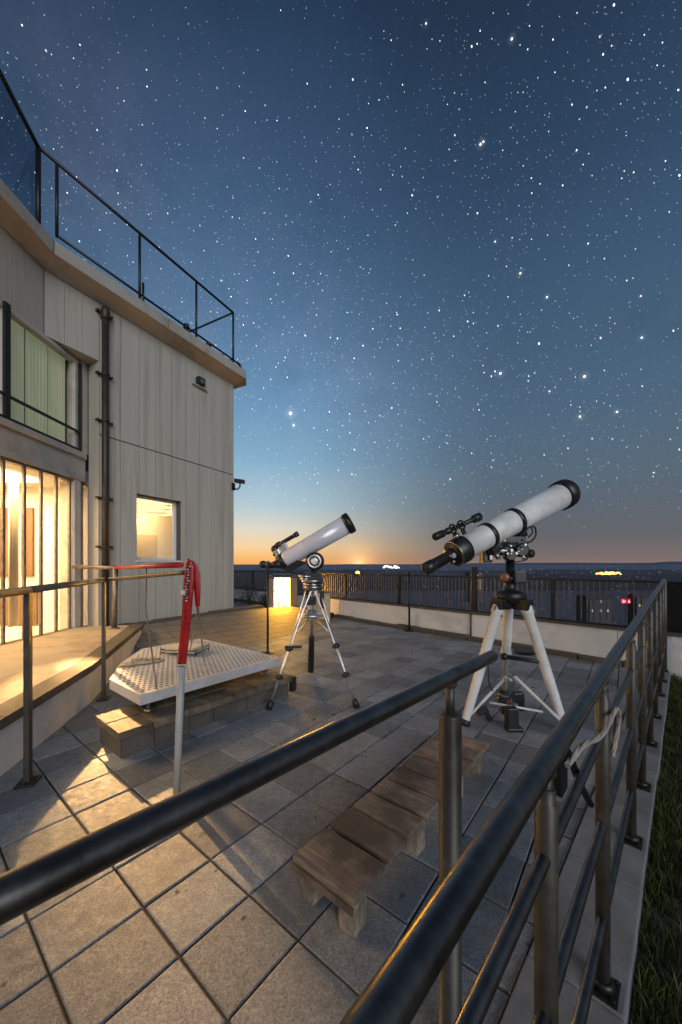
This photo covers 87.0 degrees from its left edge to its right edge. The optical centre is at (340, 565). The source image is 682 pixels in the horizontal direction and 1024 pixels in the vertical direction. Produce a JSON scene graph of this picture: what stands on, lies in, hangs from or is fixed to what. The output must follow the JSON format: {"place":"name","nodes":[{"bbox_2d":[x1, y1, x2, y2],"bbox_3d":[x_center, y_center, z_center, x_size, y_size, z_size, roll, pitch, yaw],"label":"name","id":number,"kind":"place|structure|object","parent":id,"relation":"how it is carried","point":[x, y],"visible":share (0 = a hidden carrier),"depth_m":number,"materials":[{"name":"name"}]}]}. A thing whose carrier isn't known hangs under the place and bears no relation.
{"place":"outdoors","nodes":[
{"label":"outdoors","id":0,"kind":"place"},
{"bbox_2d":[118,657,164,667],"bbox_3d":[-2.169,1.026,3.901,0.230,0.058,0.441,0,0,39],"label":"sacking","id":1,"kind":"object","parent":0,"point":[136,661],"visible":0.95,"depth_m":3.86,"materials":[{"name":"beige fabric"}]},
{"bbox_2d":[0,602,637,1023],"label":"terrace floor","id":2,"kind":"structure","parent":0,"point":[236,954],"depth_m":1.81,"materials":[{"name":"grey tile"}]},
{"bbox_2d":[0,624,143,775],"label":"raised ledge","id":3,"kind":"object","parent":2,"relation":"on","point":[66,675],"visible":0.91,"depth_m":3.62,"materials":[{"name":"beige concrete"}]},
{"bbox_2d":[0,570,184,789],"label":"ledge handrail","id":4,"kind":"object","parent":2,"relation":"on","point":[28,779],"visible":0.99,"depth_m":2.39,"materials":[{"name":"grey metal"}]},
{"bbox_2d":[0,178,262,644],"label":"building","id":5,"kind":"structure","parent":2,"relation":"on","point":[116,437],"depth_m":6.46,"materials":[{"name":"beige metal"}]},
{"bbox_2d":[0,300,81,450],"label":"window","id":6,"kind":"structure","parent":5,"relation":"in","point":[33,368],"depth_m":5.53,"materials":[{"name":"green glass"}]},
{"bbox_2d":[0,68,241,367],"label":"roof railing","id":7,"kind":"object","parent":5,"relation":"on","point":[38,149],"visible":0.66,"depth_m":6.02,"materials":[{"name":"black metal"}]},
{"bbox_2d":[85,471,181,561],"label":"window","id":8,"kind":"structure","parent":5,"relation":"in","point":[156,518],"depth_m":8.26,"materials":[{"name":"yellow glass"}]},
{"bbox_2d":[183,323,189,331],"bbox_3d":[-3.341,-5.055,7.775,0.136,0.300,0.140,0,0,0],"label":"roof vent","id":9,"kind":"object","parent":5,"relation":"on","point":[186,327],"visible":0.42,"depth_m":7.74,"materials":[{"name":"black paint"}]},
{"bbox_2d":[192,376,207,391],"bbox_3d":[-3.151,-4.107,8.094,0.124,0.205,0.400,0,0,28],"label":"wall lamp","id":10,"kind":"object","parent":5,"relation":"attached to","point":[200,383],"visible":1,"depth_m":8.04,"materials":[{"name":"black plastic"}]},
{"bbox_2d":[231,478,244,490],"bbox_3d":[-2.587,-2.040,9.072,0.314,0.300,0.151,0,0,0],"label":"security camera","id":11,"kind":"object","parent":5,"relation":"attached to","point":[240,481],"visible":1,"depth_m":9.03,"materials":[{"name":"black paint"}]},
{"bbox_2d":[173,559,204,794],"bbox_3d":[-1.230,0.703,2.984,0.166,1.495,1.580,0,0,-20],"label":"barrier pole","id":12,"kind":"object","parent":2,"relation":"on","point":[192,580],"visible":1,"depth_m":2.27,"materials":[{"name":"red metal"}]},
{"bbox_2d":[109,639,280,711],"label":"grating platform","id":13,"kind":"structure","parent":2,"relation":"on","point":[220,664],"depth_m":3.69,"materials":[{"name":"white paint"}]},
{"bbox_2d":[71,562,183,688],"bbox_3d":[-2.528,0.552,4.351,0.628,1.147,4.930,0,0,-43],"label":"red crossbar","id":14,"kind":"object","parent":13,"relation":"on","point":[115,589],"visible":0.98,"depth_m":5.81,"materials":[{"name":"red metal"}]},
{"bbox_2d":[161,642,208,656],"bbox_3d":[-1.878,1.015,4.346,0.451,0.088,0.311,0,0,9],"label":"paper rack","id":15,"kind":"object","parent":13,"relation":"on","point":[188,653],"visible":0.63,"depth_m":4.21,"materials":[{"name":"grey metal"}]},
{"bbox_2d":[164,643,205,653],"bbox_3d":[-1.881,0.999,4.348,0.411,0.064,0.295,0,0,10],"label":"paper stack","id":16,"kind":"object","parent":15,"relation":"in","point":[197,646],"visible":0.7,"depth_m":4.26,"materials":[{"name":"white paper"}]},
{"bbox_2d":[95,669,295,758],"bbox_3d":[-1.260,1.347,3.512,0.505,0.226,1.817,0,0,38],"label":"paver step","id":17,"kind":"object","parent":2,"relation":"on","point":[125,732],"visible":0.91,"depth_m":3.17,"materials":[{"name":"grey concrete"}]},
{"bbox_2d":[135,606,342,652],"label":"terrace ramp","id":18,"kind":"structure","parent":2,"relation":"on","point":[243,628],"depth_m":7.58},
{"bbox_2d":[239,581,257,604],"bbox_3d":[-3.331,1.016,13.036,0.701,0.874,0.710,0,0,0],"label":"shrub","id":19,"kind":"object","parent":2,"relation":"on","point":[247,598],"visible":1,"depth_m":12.97,"materials":[{"name":"green plant"}]},
{"bbox_2d":[0,650,497,1023],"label":"handrail","id":20,"kind":"object","parent":2,"relation":"on","point":[31,884],"visible":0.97,"depth_m":0.57,"materials":[{"name":"black metal"}]},
{"bbox_2d":[258,592,266,607],"bbox_3d":[-2.576,1.187,12.232,0.550,0.533,0.567,0,0,0],"label":"shrub","id":21,"kind":"object","parent":2,"relation":"on","point":[263,600],"visible":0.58,"depth_m":12.17,"materials":[{"name":"green plant"}]},
{"bbox_2d":[262,569,273,654],"bbox_3d":[-1.208,0.724,5.932,0.214,1.452,0.233,0,0,0],"label":"stanchion","id":22,"kind":"object","parent":2,"relation":"on","point":[268,652],"visible":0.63,"depth_m":5.91,"materials":[{"name":"black paint"}]},
{"bbox_2d":[266,573,297,607],"bbox_3d":[-1.859,0.855,11.345,0.960,1.190,0.769,0,0,-10],"label":"floor lantern","id":23,"kind":"object","parent":2,"relation":"on","point":[282,589],"visible":0.67,"depth_m":11.02,"materials":[{"name":"black paint"}]},
{"bbox_2d":[259,513,359,709],"bbox_3d":[-0.376,0.443,4.247,1.142,2.043,1.338,0,0,0],"label":"telescope","id":24,"kind":"object","parent":2,"relation":"on","point":[308,548],"visible":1,"depth_m":3.98,"materials":[{"name":"white plastic"}]},
{"bbox_2d":[314,590,317,612],"bbox_3d":[-0.705,1.080,10.216,0.350,0.740,0.350,0,0,0],"label":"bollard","id":25,"kind":"object","parent":2,"relation":"on","point":[316,606],"visible":0.17,"depth_m":10.10,"materials":[{"name":"grey metal"}]},
{"bbox_2d":[291,733,488,938],"bbox_3d":[0.420,1.354,2.064,0.348,0.192,1.584,0,0,40],"label":"bench","id":26,"kind":"object","parent":2,"relation":"on","point":[377,830],"visible":0.89,"depth_m":1.70,"materials":[{"name":"wood"}]},
{"bbox_2d":[404,571,414,631],"bbox_3d":[1.501,0.785,7.909,0.214,1.330,0.233,0,0,0],"label":"stanchion","id":27,"kind":"object","parent":2,"relation":"on","point":[409,630],"visible":1,"depth_m":7.88,"materials":[{"name":"black paint"}]},
{"bbox_2d":[421,479,580,732],"bbox_3d":[1.609,0.292,3.343,1.741,2.345,0.884,0,0,-42],"label":"telescope","id":28,"kind":"object","parent":2,"relation":"on","point":[506,530],"visible":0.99,"depth_m":3.33,"materials":[{"name":"white paint"}]},
{"bbox_2d":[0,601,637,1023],"bbox_3d":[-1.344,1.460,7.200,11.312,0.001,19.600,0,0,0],"label":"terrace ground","id":29,"kind":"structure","parent":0,"point":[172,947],"depth_m":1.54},
{"bbox_2d":[234,587,681,679],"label":"parapet wall","id":30,"kind":"structure","parent":29,"relation":"on","point":[593,643],"depth_m":6.77,"materials":[{"name":"beige concrete"}]},
{"bbox_2d":[234,567,681,635],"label":"parapet fence","id":31,"kind":"object","parent":30,"relation":"on","point":[674,606],"visible":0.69,"depth_m":6.99,"materials":[{"name":"metal"}]},
{"bbox_2d":[317,591,330,618],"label":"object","id":32,"kind":"object","parent":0,"point":[327,599],"visible":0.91,"depth_m":9.41,"materials":[{"name":"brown stone"}]},
{"bbox_2d":[0,0,681,563],"label":"sky","id":33,"kind":"structure","parent":0,"point":[442,239],"materials":[{"name":"blue"}]},
{"bbox_2d":[234,563,644,567],"bbox_3d":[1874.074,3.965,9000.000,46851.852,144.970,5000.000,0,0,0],"label":"hills","id":34,"kind":"structure","parent":0,"point":[545,565],"depth_m":7870.81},
{"bbox_2d":[239,574,652,624],"bbox_3d":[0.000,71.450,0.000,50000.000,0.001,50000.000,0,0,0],"label":"ground","id":35,"kind":"structure","parent":0,"point":[609,594],"depth_m":750.97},
{"bbox_2d":[383,565,398,573],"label":"floodlight mast","id":36,"kind":"object","parent":35,"relation":"on","point":[394,566],"visible":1,"depth_m":2495.02,"materials":[{"name":"white paint"}]},
{"bbox_2d":[234,569,681,573],"bbox_3d":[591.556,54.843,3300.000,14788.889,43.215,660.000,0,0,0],"label":"wooded rise","id":37,"kind":"structure","parent":35,"relation":"on","point":[589,571],"depth_m":3138.78,"materials":[{"name":"plant"}]},
{"bbox_2d":[234,567,681,570],"bbox_3d":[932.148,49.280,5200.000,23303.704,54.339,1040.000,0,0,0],"label":"wooded rise","id":38,"kind":"structure","parent":35,"relation":"on","point":[406,568],"depth_m":4987.60,"materials":[{"name":"plant"}]},
{"bbox_2d":[239,577,681,590],"bbox_3d":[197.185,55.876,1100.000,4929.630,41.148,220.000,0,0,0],"label":"wooded rise","id":39,"kind":"structure","parent":35,"relation":"on","point":[572,585],"depth_m":1041.36,"materials":[{"name":"plant"}]},
{"bbox_2d":[239,573,681,579],"bbox_3d":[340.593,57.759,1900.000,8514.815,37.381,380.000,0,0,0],"label":"wooded rise","id":40,"kind":"structure","parent":35,"relation":"on","point":[589,576],"depth_m":1812.29,"materials":[{"name":"plant"}]},
{"bbox_2d":[465,572,483,602],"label":"town house","id":41,"kind":"structure","parent":35,"relation":"on","point":[480,574],"depth_m":687.00,"materials":[{"name":"grey"}]},
{"bbox_2d":[576,594,611,623],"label":"town house","id":42,"kind":"structure","parent":35,"relation":"on","point":[590,608],"depth_m":252.50,"materials":[{"name":"grey"}]},
{"bbox_2d":[596,572,620,574],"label":"stadium lights","id":43,"kind":"object","parent":35,"relation":"on","point":[605,573],"visible":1,"depth_m":2094.32,"materials":[{"name":"yellow glass"}]},
{"bbox_2d":[621,599,630,625],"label":"red sign","id":44,"kind":"object","parent":35,"relation":"on","point":[623,601],"visible":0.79,"depth_m":235.04,"materials":[{"name":"black paint"}]},
{"bbox_2d":[628,593,647,627],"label":"town house","id":45,"kind":"structure","parent":35,"relation":"on","point":[637,605],"depth_m":247.45,"materials":[{"name":"grey"}]},
{"bbox_2d":[586,562,681,567],"bbox_3d":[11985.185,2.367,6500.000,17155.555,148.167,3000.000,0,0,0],"label":"hill","id":46,"kind":"structure","parent":0,"point":[665,564],"depth_m":5839.98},
{"bbox_2d":[625,572,681,574],"bbox_3d":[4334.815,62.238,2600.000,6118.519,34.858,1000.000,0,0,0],"label":"hill","id":47,"kind":"structure","parent":0,"point":[655,573],"depth_m":2507.61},
{"bbox_2d":[628,673,681,1023],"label":"lawn","id":48,"kind":"structure","parent":0,"point":[673,919],"depth_m":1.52,"materials":[{"name":"plant"}]},
{"bbox_2d":[500,672,670,1023],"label":"kerb","id":49,"kind":"structure","parent":48,"relation":"on","point":[627,905],"depth_m":1.50,"materials":[{"name":"concrete"}]},
{"bbox_2d":[339,578,668,1023],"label":"terrace railing","id":50,"kind":"object","parent":49,"relation":"on","point":[397,988],"visible":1,"depth_m":0.71,"materials":[{"name":"black metal"}]},
{"bbox_2d":[564,707,621,767],"bbox_3d":[0.748,0.534,1.031,0.026,0.243,0.752,0,0,44],"label":"rope","id":51,"kind":"object","parent":50,"relation":"hanging from","point":[575,754],"visible":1,"depth_m":1.02,"materials":[{"name":"white fabric"}]}
]}

